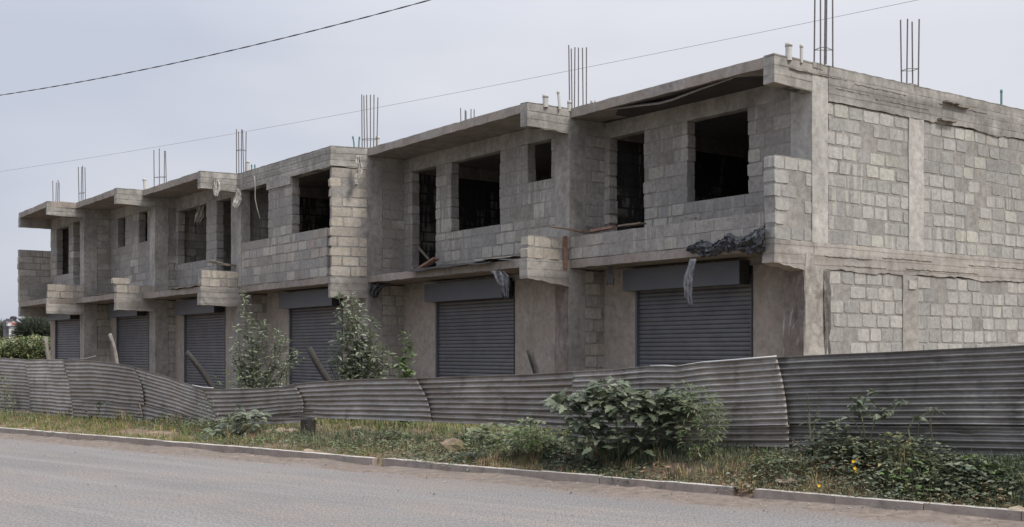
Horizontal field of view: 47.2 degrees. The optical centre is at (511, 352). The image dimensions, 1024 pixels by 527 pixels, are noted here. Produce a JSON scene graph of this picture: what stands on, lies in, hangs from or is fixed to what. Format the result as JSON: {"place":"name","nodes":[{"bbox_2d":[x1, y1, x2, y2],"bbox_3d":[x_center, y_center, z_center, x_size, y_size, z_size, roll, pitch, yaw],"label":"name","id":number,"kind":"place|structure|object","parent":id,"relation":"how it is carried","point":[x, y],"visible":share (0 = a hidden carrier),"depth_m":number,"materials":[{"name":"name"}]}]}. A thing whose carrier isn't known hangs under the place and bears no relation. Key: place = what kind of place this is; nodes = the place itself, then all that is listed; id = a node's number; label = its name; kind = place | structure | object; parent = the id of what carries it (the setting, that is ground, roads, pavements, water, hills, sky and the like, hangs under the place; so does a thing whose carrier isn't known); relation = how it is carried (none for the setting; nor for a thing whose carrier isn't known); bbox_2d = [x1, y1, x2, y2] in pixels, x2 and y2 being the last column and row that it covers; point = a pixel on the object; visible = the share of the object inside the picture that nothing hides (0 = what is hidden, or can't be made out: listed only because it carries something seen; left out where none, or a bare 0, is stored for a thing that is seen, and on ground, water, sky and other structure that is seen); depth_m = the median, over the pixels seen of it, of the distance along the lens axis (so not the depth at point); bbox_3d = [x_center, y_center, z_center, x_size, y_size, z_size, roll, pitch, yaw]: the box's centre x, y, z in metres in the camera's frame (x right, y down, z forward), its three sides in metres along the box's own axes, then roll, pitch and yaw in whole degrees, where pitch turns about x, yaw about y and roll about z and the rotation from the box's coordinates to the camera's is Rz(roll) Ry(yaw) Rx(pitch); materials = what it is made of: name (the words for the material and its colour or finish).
{"place":"outdoors","nodes":[
{"label":"outdoors","id":0,"kind":"place"},
{"bbox_2d":[0,318,7,339],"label":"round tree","id":1,"kind":"object","parent":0,"point":[1,328],"visible":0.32,"depth_m":94.60,"materials":[{"name":"green plant"}]},
{"bbox_2d":[0,0,429,95],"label":"overhead cable","id":2,"kind":"object","parent":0,"point":[228,50],"visible":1,"depth_m":20.45,"materials":[{"name":"black rubber"}]},
{"bbox_2d":[0,0,915,171],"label":"overhead cable","id":3,"kind":"object","parent":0,"point":[508,82],"visible":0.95,"depth_m":30.94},
{"bbox_2d":[0,436,954,526],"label":"road","id":4,"kind":"structure","parent":0,"point":[38,488],"depth_m":12.67,"materials":[{"name":"grey asphalt"}]},
{"bbox_2d":[9,434,1002,526],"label":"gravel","id":5,"kind":"structure","parent":4,"relation":"on","point":[497,483],"depth_m":13.68,"materials":[{"name":"grey gravel"}]},
{"bbox_2d":[0,432,1023,526],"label":"gutter sand","id":6,"kind":"structure","parent":4,"relation":"on","point":[856,511],"depth_m":13.83,"materials":[{"name":"sand"}]},
{"bbox_2d":[0,427,1023,520],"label":"kerb","id":7,"kind":"structure","parent":4,"relation":"on","point":[988,512],"depth_m":14.15,"materials":[{"name":"concrete"}]},
{"bbox_2d":[0,404,1023,508],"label":"verge","id":8,"kind":"structure","parent":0,"point":[742,493],"depth_m":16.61,"materials":[{"name":"green plant"}]},
{"bbox_2d":[0,376,16,413],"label":"feathery weed","id":9,"kind":"object","parent":8,"relation":"on","point":[7,397],"visible":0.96,"depth_m":26.96,"materials":[{"name":"green plant"}]},
{"bbox_2d":[0,332,50,359],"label":"hedge","id":10,"kind":"object","parent":8,"relation":"on","point":[30,349],"visible":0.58,"depth_m":47.26,"materials":[{"name":"green plant"}]},
{"bbox_2d":[7,317,50,343],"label":"round tree","id":11,"kind":"object","parent":8,"relation":"on","point":[28,326],"visible":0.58,"depth_m":74.14,"materials":[{"name":"green plant"}]},
{"bbox_2d":[44,337,50,358],"bbox_3d":[-11.535,0.558,29.498,0.503,1.895,0.100,0,0,0],"label":"fence post","id":12,"kind":"object","parent":8,"relation":"on","point":[46,348],"visible":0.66,"depth_m":29.46,"materials":[{"name":"grey wood"}]},
{"bbox_2d":[77,401,105,420],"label":"spindly plant","id":13,"kind":"object","parent":8,"relation":"on","point":[104,403],"visible":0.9,"depth_m":24.27,"materials":[{"name":"green plant"}]},
{"bbox_2d":[108,333,118,363],"bbox_3d":[-9.086,0.535,26.999,0.445,1.967,0.089,0,0,0],"label":"fence post","id":14,"kind":"object","parent":8,"relation":"on","point":[114,348],"visible":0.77,"depth_m":26.97,"materials":[{"name":"grey wood"}]},
{"bbox_2d":[185,350,215,388],"bbox_3d":[-6.279,0.733,24.498,1.127,1.558,0.123,0,0,0],"label":"fence post","id":15,"kind":"object","parent":8,"relation":"on","point":[199,368],"visible":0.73,"depth_m":24.45,"materials":[{"name":"grey wood"}]},
{"bbox_2d":[189,395,221,431],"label":"feathery weed","id":16,"kind":"object","parent":8,"relation":"on","point":[209,423],"visible":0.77,"depth_m":21.11,"materials":[{"name":"green plant"}]},
{"bbox_2d":[214,370,240,422],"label":"weed","id":17,"kind":"object","parent":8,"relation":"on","point":[226,384],"visible":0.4,"depth_m":21.88,"materials":[{"name":"green plant"}]},
{"bbox_2d":[202,405,271,439],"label":"broadleaf plant","id":18,"kind":"object","parent":8,"relation":"on","point":[223,424],"visible":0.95,"depth_m":20.06,"materials":[{"name":"green plant"}]},
{"bbox_2d":[229,289,298,387],"bbox_3d":[-4.896,0.078,23.013,1.452,2.639,0.798,0,0,0],"label":"leafy shrub","id":19,"kind":"object","parent":8,"relation":"on","point":[253,381],"visible":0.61,"depth_m":22.99,"materials":[{"name":"green plant"}]},
{"bbox_2d":[273,427,285,433],"bbox_3d":[-3.945,1.358,20.001,0.225,0.165,0.263,0,0,-36],"label":"stone","id":20,"kind":"object","parent":8,"relation":"on","point":[279,429],"visible":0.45,"depth_m":19.94,"materials":[{"name":"beige stone"}]},
{"bbox_2d":[285,428,298,433],"bbox_3d":[-3.716,1.347,19.791,0.239,0.149,0.237,0,0,0],"label":"stone","id":21,"kind":"object","parent":8,"relation":"on","point":[290,430],"visible":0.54,"depth_m":19.71,"materials":[{"name":"beige stone"}]},
{"bbox_2d":[280,352,306,386],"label":"thin stem plant","id":22,"kind":"object","parent":8,"relation":"on","point":[296,362],"visible":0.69,"depth_m":21.52,"materials":[{"name":"green plant"}]},
{"bbox_2d":[300,419,315,433],"bbox_3d":[-3.440,1.298,19.782,0.188,0.351,0.193,0,0,40],"label":"stump","id":23,"kind":"object","parent":8,"relation":"on","point":[311,424],"visible":0.57,"depth_m":19.72,"materials":[{"name":"brown wood"}]},
{"bbox_2d":[306,347,357,421],"bbox_3d":[-3.232,0.689,21.498,1.099,1.604,0.138,0,0,0],"label":"fence post","id":24,"kind":"object","parent":8,"relation":"on","point":[322,371],"visible":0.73,"depth_m":21.45,"materials":[{"name":"grey wood"}]},
{"bbox_2d":[322,340,345,379],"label":"leafy shrub","id":25,"kind":"object","parent":8,"relation":"on","point":[333,363],"visible":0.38,"depth_m":22.50,"materials":[{"name":"green plant"}]},
{"bbox_2d":[327,288,395,420],"bbox_3d":[-2.845,0.055,22.012,1.364,2.549,0.859,0,0,0],"label":"leafy shrub","id":26,"kind":"object","parent":8,"relation":"on","point":[356,354],"visible":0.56,"depth_m":21.93,"materials":[{"name":"green plant"}]},
{"bbox_2d":[391,331,417,427],"bbox_3d":[-1.781,0.469,19.568,0.496,1.663,0.435,0,0,0],"label":"broadleaf plant","id":27,"kind":"object","parent":8,"relation":"on","point":[402,361],"visible":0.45,"depth_m":19.58,"materials":[{"name":"green plant"}]},
{"bbox_2d":[439,438,465,454],"bbox_3d":[-0.840,1.361,16.680,0.384,0.298,0.398,0,0,0],"label":"stone","id":28,"kind":"object","parent":8,"relation":"on","point":[453,444],"visible":0.59,"depth_m":16.53,"materials":[{"name":"stone"}]},
{"bbox_2d":[0,345,1023,457],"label":"corrugated fence","id":29,"kind":"object","parent":8,"relation":"on","point":[976,394],"visible":0.87,"depth_m":14.64,"materials":[{"name":"metal"}]},
{"bbox_2d":[0,409,1023,513],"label":"ground cover","id":30,"kind":"object","parent":8,"relation":"on","point":[855,449],"visible":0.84,"depth_m":12.89,"materials":[{"name":"green plant"}]},
{"bbox_2d":[799,394,825,440],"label":"spindly plant","id":31,"kind":"object","parent":30,"relation":"on","point":[809,425],"visible":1,"depth_m":13.32,"materials":[{"name":"green plant"}]},
{"bbox_2d":[843,389,908,444],"bbox_3d":[4.003,0.703,12.839,0.732,0.631,0.393,0,0,0],"label":"spindly plant","id":32,"kind":"object","parent":30,"relation":"on","point":[861,401],"visible":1,"depth_m":12.81,"materials":[{"name":"green plant"}]},
{"bbox_2d":[908,407,945,441],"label":"spindly plant","id":33,"kind":"object","parent":30,"relation":"on","point":[920,418],"visible":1,"depth_m":12.36,"materials":[{"name":"green plant"}]},
{"bbox_2d":[464,422,566,458],"bbox_3d":[0.058,1.228,15.720,1.410,0.595,0.525,0,0,0],"label":"lobed leaf plant","id":34,"kind":"object","parent":8,"relation":"on","point":[473,430],"visible":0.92,"depth_m":15.67,"materials":[{"name":"green plant"}]},
{"bbox_2d":[17,0,1023,388],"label":"unfinished building","id":35,"kind":"structure","parent":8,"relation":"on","point":[887,214],"depth_m":23.85,"materials":[{"name":"concrete"}]},
{"bbox_2d":[92,292,114,295],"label":"plank","id":36,"kind":"object","parent":35,"relation":"on","point":[103,294],"visible":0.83,"depth_m":36.79,"materials":[{"name":"wood"}]},
{"bbox_2d":[111,278,129,284],"bbox_3d":[-11.709,-2.127,35.052,0.515,0.205,0.210,0,0,-36],"label":"loose block","id":37,"kind":"object","parent":35,"relation":"on","point":[120,281],"depth_m":34.95,"materials":[{"name":"concrete"}]},
{"bbox_2d":[171,285,201,289],"bbox_3d":[-8.924,-1.818,32.586,0.472,0.064,2.248,0,0,-36],"label":"loose sheet","id":38,"kind":"object","parent":35,"relation":"on","point":[186,287],"visible":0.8,"depth_m":32.57,"materials":[{"name":"grey metal"}]},
{"bbox_2d":[194,205,204,222],"bbox_3d":[-9.082,-4.032,34.042,0.309,0.528,0.126,0,0,0],"label":"rag","id":39,"kind":"object","parent":35,"relation":"hanging from","point":[199,215],"visible":1,"depth_m":34.04,"materials":[{"name":"grey fabric"}]},
{"bbox_2d":[213,178,220,196],"bbox_3d":[-8.002,-4.469,31.730,0.210,0.517,0.127,0,0,0],"label":"rag","id":40,"kind":"object","parent":35,"relation":"hanging from","point":[216,188],"visible":1,"depth_m":31.73,"materials":[{"name":"grey fabric"}]},
{"bbox_2d":[207,261,235,266],"bbox_3d":[-8.021,-2.453,32.350,0.889,0.179,0.250,0,0,34],"label":"plank","id":41,"kind":"object","parent":35,"relation":"on","point":[226,264],"visible":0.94,"depth_m":32.19,"materials":[{"name":"brown wood"}]},
{"bbox_2d":[232,189,241,208],"bbox_3d":[-7.482,-4.181,31.845,0.280,0.553,0.130,0,0,0],"label":"rag","id":42,"kind":"object","parent":35,"relation":"hanging from","point":[237,199],"visible":1,"depth_m":31.84,"materials":[{"name":"grey fabric"}]},
{"bbox_2d":[254,176,260,218],"bbox_3d":[-6.714,-4.093,30.904,0.046,1.166,0.311,0,0,-44],"label":"hanging conduit","id":43,"kind":"object","parent":35,"relation":"hanging from","point":[255,198],"visible":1,"depth_m":30.98,"materials":[{"name":"grey plastic"}]},
{"bbox_2d":[353,155,362,185],"bbox_3d":[-3.649,-4.316,27.753,0.221,0.742,0.129,0,0,0],"label":"rag","id":44,"kind":"object","parent":35,"relation":"hanging from","point":[359,168],"visible":1,"depth_m":27.74,"materials":[{"name":"grey fabric"}]},
{"bbox_2d":[369,283,389,297],"bbox_3d":[-3.153,-1.472,27.911,0.527,0.373,0.182,0,0,0],"label":"tarpaulin","id":45,"kind":"object","parent":35,"relation":"hanging from","point":[375,290],"visible":1,"depth_m":27.90,"materials":[{"name":"black plastic"}]},
{"bbox_2d":[417,246,429,259],"bbox_3d":[-2.127,-2.391,28.099,0.050,0.368,0.679,0,0,-26],"label":"plank","id":46,"kind":"object","parent":35,"relation":"on","point":[423,253],"visible":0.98,"depth_m":28.08,"materials":[{"name":"brown wood"}]},
{"bbox_2d":[417,257,439,267],"bbox_3d":[-2.016,-2.052,27.400,0.160,0.293,0.985,0,0,-35],"label":"plank","id":47,"kind":"object","parent":35,"relation":"on","point":[431,261],"visible":0.67,"depth_m":27.21,"materials":[{"name":"brown wood"}]},
{"bbox_2d":[408,260,507,271],"bbox_3d":[-1.141,-1.867,25.191,0.671,0.140,3.148,0,0,-36],"label":"loose sheet","id":48,"kind":"object","parent":35,"relation":"on","point":[448,265],"visible":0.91,"depth_m":24.99,"materials":[{"name":"grey metal"}]},
{"bbox_2d":[475,256,520,260],"bbox_3d":[-0.239,-1.923,23.901,0.532,0.072,1.289,0,0,-36],"label":"loose sheet","id":49,"kind":"object","parent":48,"relation":"on","point":[511,257],"visible":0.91,"depth_m":23.76,"materials":[{"name":"grey wood"}]},
{"bbox_2d":[490,271,509,298],"bbox_3d":[-0.235,-1.354,23.430,0.398,0.568,0.134,0,0,0],"label":"tarpaulin","id":50,"kind":"object","parent":35,"relation":"hanging from","point":[502,279],"visible":1,"depth_m":23.42,"materials":[{"name":"grey plastic"}]},
{"bbox_2d":[563,236,567,268],"bbox_3d":[1.067,-2.008,23.442,0.090,0.652,0.036,0,0,-36],"label":"plank","id":51,"kind":"object","parent":35,"relation":"on","point":[565,250],"visible":1,"depth_m":23.43,"materials":[{"name":"brown wood"}]},
{"bbox_2d":[549,226,596,233],"bbox_3d":[1.223,-2.447,23.325,1.001,0.111,0.090,0,0,-20],"label":"plank","id":52,"kind":"object","parent":35,"relation":"on","point":[574,229],"visible":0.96,"depth_m":23.31,"materials":[{"name":"brown wood"}]},
{"bbox_2d":[560,227,588,233],"bbox_3d":[1.241,-2.422,23.250,0.618,0.101,0.080,0,0,-29],"label":"plank","id":53,"kind":"object","parent":35,"relation":"on","point":[574,230],"visible":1,"depth_m":23.22,"materials":[{"name":"brown wood"}]},
{"bbox_2d":[590,226,615,231],"bbox_3d":[1.785,-2.422,22.950,0.120,0.071,0.635,0,0,-38],"label":"plank","id":54,"kind":"object","parent":35,"relation":"on","point":[603,229],"visible":1,"depth_m":22.88,"materials":[{"name":"brown wood"}]},
{"bbox_2d":[606,266,613,284],"bbox_3d":[1.936,-1.549,23.112,0.164,0.426,0.068,0,0,0],"label":"tarpaulin","id":55,"kind":"object","parent":35,"relation":"hanging from","point":[610,280],"visible":0.84,"depth_m":23.11,"materials":[{"name":"grey plastic"}]},
{"bbox_2d":[618,222,646,226],"bbox_3d":[2.294,-2.446,22.400,0.200,0.045,0.555,0,0,-44],"label":"plank","id":56,"kind":"object","parent":35,"relation":"on","point":[633,224],"visible":1,"depth_m":22.31,"materials":[{"name":"brown wood"}]},
{"bbox_2d":[602,75,764,122],"bbox_3d":[3.040,-4.706,21.859,0.857,0.258,4.794,0,0,-36],"label":"sagging board","id":57,"kind":"object","parent":35,"relation":"hanging from","point":[735,84],"visible":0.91,"depth_m":21.24,"materials":[{"name":"grey wood"}]},
{"bbox_2d":[681,217,696,218],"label":"plank","id":58,"kind":"object","parent":35,"relation":"on","point":[688,217],"visible":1,"depth_m":20.94,"materials":[{"name":"grey wood"}]},
{"bbox_2d":[683,258,696,306],"bbox_3d":[3.108,-1.218,20.452,0.243,0.855,0.074,0,0,0],"label":"tarpaulin","id":59,"kind":"object","parent":35,"relation":"hanging from","point":[687,285],"visible":1,"depth_m":20.45,"materials":[{"name":"grey plastic"}]},
{"bbox_2d":[686,227,765,257],"bbox_3d":[3.616,-1.830,20.044,0.146,0.499,1.843,0,0,-36],"label":"tarpaulin","id":60,"kind":"object","parent":35,"relation":"on","point":[750,243],"visible":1,"depth_m":19.87,"materials":[{"name":"black plastic"}]},
{"bbox_2d":[495,417,562,457],"bbox_3d":[0.216,1.173,15.546,0.919,0.637,0.610,0,0,0],"label":"feathery weed","id":61,"kind":"object","parent":8,"relation":"on","point":[528,440],"visible":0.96,"depth_m":15.48,"materials":[{"name":"green plant"}]},
{"bbox_2d":[526,349,549,428],"bbox_3d":[0.485,0.657,18.598,0.516,1.435,0.107,0,0,0],"label":"fence post","id":62,"kind":"object","parent":8,"relation":"on","point":[533,363],"visible":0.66,"depth_m":18.56,"materials":[{"name":"grey wood"}]},
{"bbox_2d":[540,376,706,469],"bbox_3d":[1.409,0.896,14.683,2.150,1.203,1.022,0,0,0],"label":"lobed leaf bush","id":63,"kind":"object","parent":8,"relation":"on","point":[650,409],"visible":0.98,"depth_m":14.48,"materials":[{"name":"green plant"}]},
{"bbox_2d":[671,380,730,463],"bbox_3d":[2.264,0.867,14.076,0.806,1.091,0.627,0,0,0],"label":"feathery weed","id":64,"kind":"object","parent":8,"relation":"on","point":[698,433],"visible":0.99,"depth_m":14.05,"materials":[{"name":"green plant"}]},
{"bbox_2d":[775,477,799,485],"bbox_3d":[3.061,1.417,12.965,0.320,0.091,0.333,0,0,0],"label":"stone","id":65,"kind":"object","parent":8,"relation":"on","point":[784,480],"visible":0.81,"depth_m":12.84,"materials":[{"name":"grey stone"}]},
{"bbox_2d":[1008,506,1023,510],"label":"stone","id":66,"kind":"object","parent":8,"relation":"on","point":[1020,508],"visible":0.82,"depth_m":11.05,"materials":[{"name":"beige stone"}]},
{"bbox_2d":[0,0,1023,327],"label":"sky","id":67,"kind":"structure","parent":0,"point":[974,49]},
{"label":"ground","id":68,"kind":"structure","parent":0,"visible":0},
{"bbox_2d":[3,319,19,343],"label":"sign","id":69,"kind":"object","parent":68,"relation":"on","point":[8,324],"visible":0.5,"depth_m":89.80,"materials":[{"name":"white paint"}]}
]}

